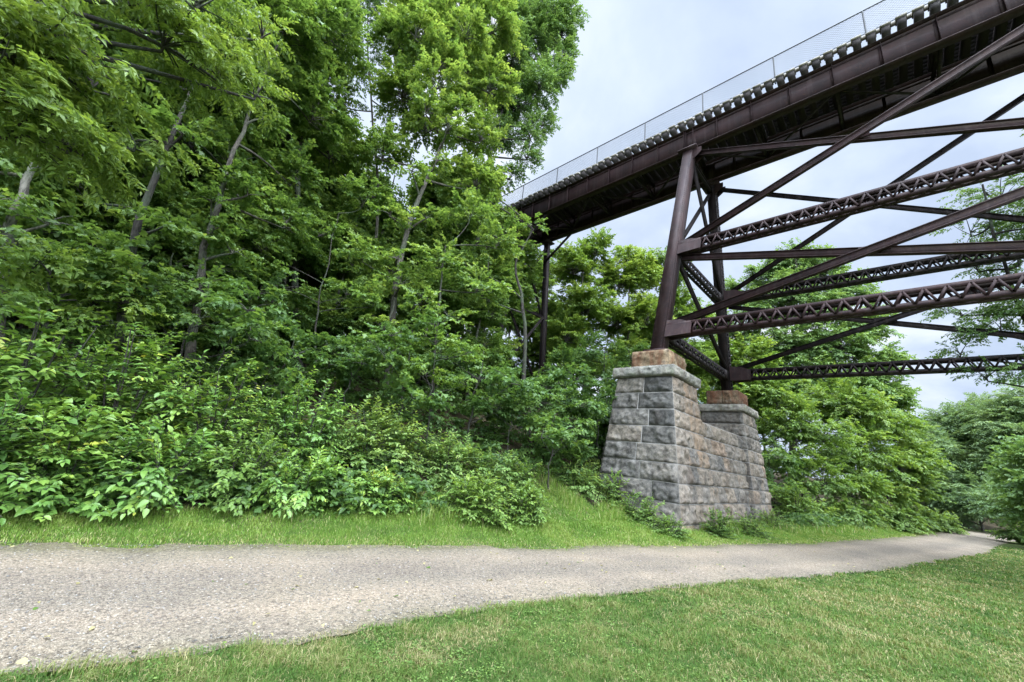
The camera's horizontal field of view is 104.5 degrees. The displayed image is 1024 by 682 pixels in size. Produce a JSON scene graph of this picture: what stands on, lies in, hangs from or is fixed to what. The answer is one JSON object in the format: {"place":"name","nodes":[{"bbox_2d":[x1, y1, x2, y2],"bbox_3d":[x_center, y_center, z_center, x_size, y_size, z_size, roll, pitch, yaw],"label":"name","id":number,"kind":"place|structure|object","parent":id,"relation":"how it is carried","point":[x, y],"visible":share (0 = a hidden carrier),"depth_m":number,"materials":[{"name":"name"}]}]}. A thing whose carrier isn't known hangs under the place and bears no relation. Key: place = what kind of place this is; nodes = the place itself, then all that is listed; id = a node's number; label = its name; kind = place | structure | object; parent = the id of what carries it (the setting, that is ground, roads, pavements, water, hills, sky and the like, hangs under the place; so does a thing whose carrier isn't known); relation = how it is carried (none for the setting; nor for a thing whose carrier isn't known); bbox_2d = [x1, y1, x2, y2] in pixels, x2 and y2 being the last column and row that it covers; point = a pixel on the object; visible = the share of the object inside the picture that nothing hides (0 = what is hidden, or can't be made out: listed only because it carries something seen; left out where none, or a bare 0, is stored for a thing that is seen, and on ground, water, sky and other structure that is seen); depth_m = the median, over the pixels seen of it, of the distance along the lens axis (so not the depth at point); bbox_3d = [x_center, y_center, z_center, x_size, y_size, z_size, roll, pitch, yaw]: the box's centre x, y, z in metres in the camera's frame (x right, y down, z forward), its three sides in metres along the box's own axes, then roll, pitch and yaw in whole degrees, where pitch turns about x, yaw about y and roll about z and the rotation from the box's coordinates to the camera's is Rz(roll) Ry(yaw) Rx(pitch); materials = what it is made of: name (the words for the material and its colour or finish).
{"place":"outdoors","nodes":[
{"label":"outdoors","id":0,"kind":"place"},
{"bbox_2d":[0,531,1015,676],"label":"path","id":1,"kind":"structure","parent":0,"point":[291,623],"depth_m":4.36,"materials":[{"name":"grey gravel"}]},
{"bbox_2d":[0,310,1023,681],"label":"ground","id":2,"kind":"structure","parent":0,"point":[652,594],"depth_m":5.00,"materials":[{"name":"green plant"}]},
{"bbox_2d":[0,375,86,526],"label":"leafy bush","id":3,"kind":"object","parent":2,"relation":"on","point":[25,400],"visible":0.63,"depth_m":5.37,"materials":[{"name":"green plant"}]},
{"bbox_2d":[0,299,156,472],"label":"leafy bush","id":4,"kind":"object","parent":2,"relation":"on","point":[19,372],"visible":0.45,"depth_m":6.55,"materials":[{"name":"green plant"}]},
{"bbox_2d":[0,394,158,521],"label":"leafy bush","id":5,"kind":"object","parent":2,"relation":"on","point":[85,440],"visible":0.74,"depth_m":5.62,"materials":[{"name":"green plant"}]},
{"bbox_2d":[0,230,179,411],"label":"maple tree","id":6,"kind":"object","parent":2,"relation":"on","point":[40,289],"visible":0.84,"depth_m":7.82,"materials":[{"name":"green plant"}]},
{"bbox_2d":[0,1,196,354],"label":"pale trunk tree","id":7,"kind":"object","parent":2,"relation":"on","point":[13,214],"visible":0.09,"depth_m":8.69,"materials":[{"name":"green plant"}]},
{"bbox_2d":[0,321,225,478],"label":"leafy bush","id":8,"kind":"object","parent":2,"relation":"on","point":[162,403],"visible":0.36,"depth_m":7.17,"materials":[{"name":"green plant"}]},
{"bbox_2d":[52,149,205,362],"bbox_3d":[-11.016,-2.759,11.371,3.102,6.863,3.240,10,-16,-12],"label":"forest tree","id":9,"kind":"object","parent":2,"relation":"on","point":[172,206],"visible":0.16,"depth_m":11.44,"materials":[{"name":"green plant"}]},
{"bbox_2d":[60,415,238,519],"bbox_3d":[-5.796,1.978,6.554,2.320,1.425,2.313,5,-16,7],"label":"leafy bush","id":10,"kind":"object","parent":2,"relation":"on","point":[159,494],"visible":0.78,"depth_m":6.06,"materials":[{"name":"green plant"}]},
{"bbox_2d":[0,0,301,217],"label":"overhanging tree","id":11,"kind":"object","parent":2,"relation":"on","point":[33,81],"visible":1,"depth_m":6.93,"materials":[{"name":"green plant"}]},
{"bbox_2d":[40,88,280,355],"bbox_3d":[-11.298,-5.517,12.903,5.516,12.202,5.760,9,-16,-7],"label":"forest tree","id":12,"kind":"object","parent":2,"relation":"on","point":[256,135],"visible":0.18,"depth_m":11.82,"materials":[{"name":"green plant"}]},
{"bbox_2d":[0,0,330,394],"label":"forest tree","id":13,"kind":"object","parent":2,"relation":"on","point":[163,116],"visible":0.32,"depth_m":10.25,"materials":[{"name":"green plant"}]},
{"bbox_2d":[68,227,290,363],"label":"maple tree","id":14,"kind":"object","parent":2,"relation":"on","point":[251,277],"visible":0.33,"depth_m":11.62,"materials":[{"name":"green plant"}]},
{"bbox_2d":[69,261,313,407],"bbox_3d":[-7.353,0.057,9.459,5.180,3.900,3.182,11,-17,-15],"label":"understorey sapling","id":15,"kind":"object","parent":2,"relation":"on","point":[225,301],"visible":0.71,"depth_m":9.34,"materials":[{"name":"green plant"}]},
{"bbox_2d":[110,351,296,480],"bbox_3d":[-5.878,1.421,7.941,2.830,2.446,2.942,-9,-22,43],"label":"leafy bush","id":16,"kind":"object","parent":2,"relation":"on","point":[225,414],"visible":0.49,"depth_m":7.76,"materials":[{"name":"green plant"}]},
{"bbox_2d":[135,169,282,355],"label":"forest tree","id":17,"kind":"object","parent":2,"relation":"on","point":[183,327],"visible":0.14,"depth_m":12.99,"materials":[{"name":"green plant"}]},
{"bbox_2d":[136,110,309,333],"bbox_3d":[-10.841,-4.071,14.823,5.663,9.186,5.204,2,-17,16],"label":"forest tree","id":18,"kind":"object","parent":2,"relation":"on","point":[280,185],"visible":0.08,"depth_m":14.54,"materials":[{"name":"green plant"}]},
{"bbox_2d":[148,307,304,405],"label":"understorey sapling","id":19,"kind":"object","parent":2,"relation":"on","point":[190,317],"visible":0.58,"depth_m":10.04,"materials":[{"name":"green plant"}]},
{"bbox_2d":[179,420,308,515],"bbox_3d":[-4.959,2.194,7.293,2.281,1.482,2.093,2,-17,16],"label":"leafy bush","id":20,"kind":"object","parent":2,"relation":"on","point":[225,488],"visible":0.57,"depth_m":6.87,"materials":[{"name":"green plant"}]},
{"bbox_2d":[201,297,325,354],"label":"understorey sapling","id":21,"kind":"object","parent":2,"relation":"on","point":[300,312],"visible":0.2,"depth_m":13.29,"materials":[{"name":"green plant"}]},
{"bbox_2d":[154,0,376,384],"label":"forest tree","id":22,"kind":"object","parent":2,"relation":"on","point":[337,16],"visible":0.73,"depth_m":14.55,"materials":[{"name":"green plant"}]},
{"bbox_2d":[200,198,335,355],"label":"forest tree","id":23,"kind":"object","parent":2,"relation":"on","point":[316,263],"visible":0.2,"depth_m":15.40,"materials":[{"name":"green plant"}]},
{"bbox_2d":[216,365,367,483],"bbox_3d":[-4.532,1.786,8.782,2.950,2.401,2.755,0,-17,22],"label":"leafy bush","id":24,"kind":"object","parent":2,"relation":"on","point":[314,435],"visible":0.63,"depth_m":8.67,"materials":[{"name":"green plant"}]},
{"bbox_2d":[228,313,357,392],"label":"understorey sapling","id":25,"kind":"object","parent":2,"relation":"on","point":[322,363],"visible":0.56,"depth_m":11.32,"materials":[{"name":"green plant"}]},
{"bbox_2d":[243,445,356,518],"bbox_3d":[-3.913,2.540,7.485,2.158,1.200,2.096,3,-17,14],"label":"leafy bush","id":26,"kind":"object","parent":2,"relation":"on","point":[300,500],"visible":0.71,"depth_m":7.17,"materials":[{"name":"green plant"}]},
{"bbox_2d":[238,0,369,367],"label":"forest tree","id":27,"kind":"object","parent":2,"relation":"on","point":[302,131],"visible":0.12,"depth_m":17.80,"materials":[{"name":"green plant"}]},
{"bbox_2d":[252,188,356,347],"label":"forest tree","id":28,"kind":"object","parent":2,"relation":"on","point":[329,204],"visible":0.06,"depth_m":18.10,"materials":[{"name":"green plant"}]},
{"bbox_2d":[222,170,396,382],"bbox_3d":[-7.010,-2.995,14.208,4.976,9.642,5.696,-9,-22,43],"label":"maple tree","id":29,"kind":"object","parent":2,"relation":"on","point":[371,300],"visible":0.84,"depth_m":14.14,"materials":[{"name":"green plant"}]},
{"bbox_2d":[257,103,364,338],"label":"forest tree","id":30,"kind":"object","parent":2,"relation":"on","point":[301,275],"visible":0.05,"depth_m":19.59,"materials":[{"name":"green plant"}]},
{"bbox_2d":[270,310,364,355],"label":"understorey sapling","id":31,"kind":"object","parent":2,"relation":"on","point":[337,331],"visible":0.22,"depth_m":15.37,"materials":[{"name":"green plant"}]},
{"bbox_2d":[299,210,379,363],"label":"forest tree","id":32,"kind":"object","parent":2,"relation":"on","point":[343,266],"visible":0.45,"depth_m":16.37,"materials":[{"name":"green plant"}]},
{"bbox_2d":[290,329,394,417],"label":"understorey sapling","id":33,"kind":"object","parent":2,"relation":"on","point":[334,343],"visible":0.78,"depth_m":11.91,"materials":[{"name":"green plant"}]},
{"bbox_2d":[299,151,408,345],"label":"forest tree","id":34,"kind":"object","parent":2,"relation":"on","point":[316,283],"visible":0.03,"depth_m":21.79,"materials":[{"name":"green plant"}]},
{"bbox_2d":[300,394,428,499],"bbox_3d":[-3.079,2.417,9.589,2.785,2.196,2.910,3,-16,11],"label":"leafy bush","id":35,"kind":"object","parent":2,"relation":"on","point":[370,440],"visible":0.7,"depth_m":9.32,"materials":[{"name":"green plant"}]},
{"bbox_2d":[326,0,410,340],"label":"slender tree","id":36,"kind":"object","parent":2,"relation":"on","point":[368,6],"visible":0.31,"depth_m":20.85,"materials":[{"name":"green plant"}]},
{"bbox_2d":[329,175,416,343],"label":"forest tree","id":37,"kind":"object","parent":2,"relation":"on","point":[367,227],"visible":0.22,"depth_m":20.52,"materials":[{"name":"green plant"}]},
{"bbox_2d":[329,233,417,378],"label":"forest tree","id":38,"kind":"object","parent":2,"relation":"on","point":[386,301],"visible":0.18,"depth_m":16.73,"materials":[{"name":"green plant"}]},
{"bbox_2d":[337,464,415,515],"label":"leafy bush","id":39,"kind":"object","parent":2,"relation":"on","point":[385,480],"visible":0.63,"depth_m":7.84,"materials":[{"name":"green plant"}]},
{"bbox_2d":[347,306,455,419],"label":"understorey sapling","id":40,"kind":"object","parent":2,"relation":"on","point":[434,403],"visible":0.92,"depth_m":11.14,"materials":[{"name":"green plant"}]},
{"bbox_2d":[359,205,462,355],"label":"forest tree","id":41,"kind":"object","parent":2,"relation":"on","point":[422,233],"visible":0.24,"depth_m":20.50,"materials":[{"name":"green plant"}]},
{"bbox_2d":[380,252,467,386],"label":"forest tree","id":42,"kind":"object","parent":2,"relation":"on","point":[452,300],"visible":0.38,"depth_m":17.72,"materials":[{"name":"green plant"}]},
{"bbox_2d":[331,185,524,418],"bbox_3d":[-2.844,-1.686,14.856,7.653,9.745,3.534,13,-17,-20],"label":"maple tree","id":43,"kind":"object","parent":2,"relation":"on","point":[365,251],"visible":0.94,"depth_m":15.23,"materials":[{"name":"green plant"}]},
{"bbox_2d":[376,329,488,453],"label":"sapling","id":44,"kind":"object","parent":2,"relation":"on","point":[412,368],"visible":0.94,"depth_m":11.48,"materials":[{"name":"green plant"}]},
{"bbox_2d":[382,335,486,411],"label":"understorey sapling","id":45,"kind":"object","parent":2,"relation":"on","point":[453,391],"visible":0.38,"depth_m":15.35,"materials":[{"name":"green plant"}]},
{"bbox_2d":[396,428,483,498],"bbox_3d":[-1.770,3.056,10.239,2.493,1.608,2.641,6,-16,3],"label":"leafy bush","id":46,"kind":"object","parent":2,"relation":"on","point":[455,450],"visible":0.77,"depth_m":10.02,"materials":[{"name":"green plant"}]},
{"bbox_2d":[352,0,529,395],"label":"tall tree","id":47,"kind":"object","parent":2,"relation":"on","point":[451,30],"visible":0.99,"depth_m":19.03,"materials":[{"name":"green plant"}]},
{"bbox_2d":[0,311,883,528],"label":"undergrowth","id":48,"kind":"object","parent":2,"relation":"on","point":[415,478],"visible":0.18,"depth_m":9.85,"materials":[{"name":"green plant"}]},
{"bbox_2d":[397,150,512,348],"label":"forest tree","id":49,"kind":"object","parent":2,"relation":"on","point":[430,194],"visible":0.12,"depth_m":23.21,"materials":[{"name":"green plant"}]},
{"bbox_2d":[0,469,936,548],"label":"bank grass","id":50,"kind":"structure","parent":2,"relation":"on","point":[643,531],"depth_m":6.88,"materials":[{"name":"green plant"}]},
{"bbox_2d":[431,469,521,529],"bbox_3d":[-0.725,3.433,8.834,1.986,1.142,1.900,4,-16,8],"label":"leafy bush","id":51,"kind":"object","parent":2,"relation":"on","point":[475,505],"visible":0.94,"depth_m":8.46,"materials":[{"name":"green plant"}]},
{"bbox_2d":[448,256,510,403],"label":"forest tree","id":52,"kind":"object","parent":2,"relation":"on","point":[495,316],"visible":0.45,"depth_m":18.93,"materials":[{"name":"green plant"}]},
{"bbox_2d":[437,230,524,384],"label":"forest tree","id":53,"kind":"object","parent":2,"relation":"on","point":[500,267],"visible":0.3,"depth_m":21.37,"materials":[{"name":"green plant"}]},
{"bbox_2d":[414,331,553,436],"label":"understorey sapling","id":54,"kind":"object","parent":2,"relation":"on","point":[480,404],"visible":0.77,"depth_m":12.89,"materials":[{"name":"green plant"}]},
{"bbox_2d":[435,155,549,428],"bbox_3d":[-1.611,-2.508,17.636,5.822,12.409,3.069,4,-16,11],"label":"maple tree","id":55,"kind":"object","parent":2,"relation":"on","point":[470,254],"visible":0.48,"depth_m":18.24,"materials":[{"name":"green plant"}]},
{"bbox_2d":[451,199,547,385],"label":"forest tree","id":56,"kind":"object","parent":2,"relation":"on","point":[533,254],"visible":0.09,"depth_m":25.88,"materials":[{"name":"green plant"}]},
{"bbox_2d":[463,447,547,500],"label":"leafy bush","id":57,"kind":"object","parent":2,"relation":"on","point":[514,474],"visible":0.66,"depth_m":10.57,"materials":[{"name":"green plant"}]},
{"bbox_2d":[491,292,536,389],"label":"forest tree","id":58,"kind":"object","parent":2,"relation":"on","point":[514,365],"visible":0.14,"depth_m":34.09,"materials":[{"name":"green plant"}]},
{"bbox_2d":[475,389,566,457],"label":"understorey sapling","id":59,"kind":"object","parent":2,"relation":"on","point":[520,404],"visible":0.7,"depth_m":13.06,"materials":[{"name":"green plant"}]},
{"bbox_2d":[497,478,554,525],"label":"leafy bush","id":60,"kind":"object","parent":2,"relation":"on","point":[527,499],"visible":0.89,"depth_m":9.10,"materials":[{"name":"green plant"}]},
{"bbox_2d":[481,254,570,369],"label":"tree","id":61,"kind":"object","parent":2,"relation":"on","point":[533,347],"visible":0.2,"depth_m":34.31,"materials":[{"name":"green plant"}]},
{"bbox_2d":[464,0,591,384],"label":"tall tree","id":62,"kind":"object","parent":2,"relation":"on","point":[548,23],"visible":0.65,"depth_m":25.72,"materials":[{"name":"green plant"}]},
{"bbox_2d":[481,362,603,447],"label":"understorey sapling","id":63,"kind":"object","parent":2,"relation":"on","point":[551,380],"visible":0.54,"depth_m":14.69,"materials":[{"name":"green plant"}]},
{"bbox_2d":[515,408,599,488],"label":"understorey sapling","id":64,"kind":"object","parent":2,"relation":"on","point":[550,429],"visible":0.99,"depth_m":12.22,"materials":[{"name":"green plant"}]},
{"bbox_2d":[115,566,1023,681],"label":"lawn clover","id":65,"kind":"object","parent":2,"relation":"on","point":[461,649],"visible":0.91,"depth_m":3.37,"materials":[{"name":"green plant"}]},
{"bbox_2d":[535,385,607,462],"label":"understorey sapling","id":66,"kind":"object","parent":2,"relation":"on","point":[597,409],"visible":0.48,"depth_m":13.65,"materials":[{"name":"green plant"}]},
{"bbox_2d":[546,459,603,504],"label":"leafy bush","id":67,"kind":"object","parent":2,"relation":"on","point":[581,487],"visible":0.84,"depth_m":12.10,"materials":[{"name":"green plant"}]},
{"bbox_2d":[533,227,618,394],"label":"tree","id":68,"kind":"object","parent":2,"relation":"on","point":[573,263],"visible":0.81,"depth_m":29.78,"materials":[{"name":"green plant"}]},
{"bbox_2d":[538,380,615,466],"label":"understorey sapling","id":69,"kind":"object","parent":2,"relation":"on","point":[588,452],"visible":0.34,"depth_m":14.45,"materials":[{"name":"green plant"}]},
{"bbox_2d":[268,459,898,535],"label":"long grass","id":70,"kind":"structure","parent":2,"relation":"on","point":[564,491],"depth_m":11.25,"materials":[{"name":"green plant"}]},
{"bbox_2d":[537,328,650,453],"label":"tree","id":71,"kind":"object","parent":2,"relation":"on","point":[566,355],"visible":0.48,"depth_m":20.64,"materials":[{"name":"green plant"}]},
{"bbox_2d":[569,384,618,448],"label":"understorey sapling","id":72,"kind":"object","parent":2,"relation":"on","point":[608,398],"visible":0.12,"depth_m":15.85,"materials":[{"name":"green plant"}]},
{"bbox_2d":[587,467,634,507],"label":"weed clump","id":73,"kind":"object","parent":2,"relation":"on","point":[613,487],"visible":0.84,"depth_m":12.35,"materials":[{"name":"green plant"}]},
{"bbox_2d":[585,244,675,371],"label":"tree","id":74,"kind":"object","parent":2,"relation":"on","point":[638,272],"visible":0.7,"depth_m":31.64,"materials":[{"name":"green plant"}]},
{"bbox_2d":[615,489,665,524],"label":"weed clump","id":75,"kind":"object","parent":2,"relation":"on","point":[642,512],"visible":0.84,"depth_m":11.31,"materials":[{"name":"green plant"}]},
{"bbox_2d":[644,512,694,540],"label":"weed clump","id":76,"kind":"object","parent":2,"relation":"on","point":[666,527],"visible":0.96,"depth_m":10.45,"materials":[{"name":"green plant"}]},
{"bbox_2d":[629,245,718,375],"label":"tree","id":77,"kind":"object","parent":2,"relation":"on","point":[683,306],"visible":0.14,"depth_m":32.09,"materials":[{"name":"green plant"}]},
{"bbox_2d":[599,349,775,529],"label":"stone pier","id":78,"kind":"structure","parent":2,"relation":"on","point":[675,452],"depth_m":13.41,"materials":[{"name":"grey stone"}]},
{"bbox_2d":[485,0,1023,404],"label":"trestle bridge","id":79,"kind":"structure","parent":78,"relation":"on","point":[952,49],"depth_m":15.68,"materials":[{"name":"red metal"}]},
{"bbox_2d":[699,507,741,539],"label":"weed clump","id":80,"kind":"object","parent":2,"relation":"on","point":[713,529],"visible":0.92,"depth_m":11.44,"materials":[{"name":"green plant"}]},
{"bbox_2d":[689,332,796,415],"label":"tree","id":81,"kind":"object","parent":2,"relation":"on","point":[757,348],"visible":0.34,"depth_m":26.77,"materials":[{"name":"green plant"}]},
{"bbox_2d":[728,511,782,540],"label":"weed clump","id":82,"kind":"object","parent":2,"relation":"on","point":[753,529],"visible":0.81,"depth_m":12.41,"materials":[{"name":"green plant"}]},
{"bbox_2d":[764,447,814,510],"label":"understorey sapling","id":83,"kind":"object","parent":2,"relation":"on","point":[768,474],"visible":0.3,"depth_m":21.10,"materials":[{"name":"green plant"}]},
{"bbox_2d":[769,479,827,525],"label":"leafy bush","id":84,"kind":"object","parent":2,"relation":"on","point":[792,506],"visible":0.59,"depth_m":18.07,"materials":[{"name":"green plant"}]},
{"bbox_2d":[750,372,873,501],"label":"verge tree","id":85,"kind":"object","parent":2,"relation":"on","point":[801,429],"visible":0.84,"depth_m":22.49,"materials":[{"name":"green plant"}]},
{"bbox_2d":[709,237,925,486],"bbox_3d":[24.022,1.005,33.317,14.159,22.497,8.342,-9,-22,43],"label":"tree","id":86,"kind":"object","parent":2,"relation":"on","point":[856,348],"visible":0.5,"depth_m":31.50,"materials":[{"name":"green plant"}]},
{"bbox_2d":[823,495,887,530],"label":"leafy bush","id":87,"kind":"object","parent":2,"relation":"on","point":[852,516],"visible":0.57,"depth_m":19.47,"materials":[{"name":"green plant"}]},
{"bbox_2d":[794,362,929,513],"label":"verge tree","id":88,"kind":"object","parent":2,"relation":"on","point":[877,419],"visible":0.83,"depth_m":24.18,"materials":[{"name":"green plant"}]},
{"bbox_2d":[843,405,957,508],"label":"verge tree","id":89,"kind":"object","parent":2,"relation":"on","point":[905,493],"visible":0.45,"depth_m":26.07,"materials":[{"name":"green plant"}]},
{"bbox_2d":[875,500,937,535],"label":"leafy bush","id":90,"kind":"object","parent":2,"relation":"on","point":[920,524],"visible":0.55,"depth_m":22.07,"materials":[{"name":"green plant"}]},
{"bbox_2d":[891,425,983,522],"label":"tree","id":91,"kind":"object","parent":2,"relation":"on","point":[949,445],"visible":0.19,"depth_m":36.61,"materials":[{"name":"green plant"}]},
{"bbox_2d":[911,508,969,534],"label":"leafy bush","id":92,"kind":"object","parent":2,"relation":"on","point":[950,526],"visible":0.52,"depth_m":25.99,"materials":[{"name":"green plant"}]},
{"bbox_2d":[914,391,1001,523],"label":"tree","id":93,"kind":"object","parent":2,"relation":"on","point":[949,418],"visible":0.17,"depth_m":40.23,"materials":[{"name":"green plant"}]},
{"bbox_2d":[916,129,1023,387],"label":"feathery tree","id":94,"kind":"object","parent":2,"relation":"on","point":[998,309],"visible":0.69,"depth_m":14.80,"materials":[{"name":"green plant"}]},
{"bbox_2d":[916,468,1023,531],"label":"tree","id":95,"kind":"object","parent":2,"relation":"on","point":[969,502],"visible":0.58,"depth_m":33.16,"materials":[{"name":"green plant"}]},
{"bbox_2d":[950,374,1023,529],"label":"tree","id":96,"kind":"object","parent":2,"relation":"on","point":[1005,417],"visible":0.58,"depth_m":35.67,"materials":[{"name":"green plant"}]},
{"bbox_2d":[979,434,1023,526],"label":"lawn tree","id":97,"kind":"object","parent":2,"relation":"on","point":[1012,495],"visible":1,"depth_m":21.91,"materials":[{"name":"green plant"}]},
{"bbox_2d":[987,506,1023,543],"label":"leafy bush","id":98,"kind":"object","parent":2,"relation":"on","point":[1010,533],"visible":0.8,"depth_m":23.52,"materials":[{"name":"green plant"}]},
{"bbox_2d":[329,0,1023,499],"label":"sky","id":99,"kind":"structure","parent":0,"point":[641,60],"materials":[{"name":"white"}]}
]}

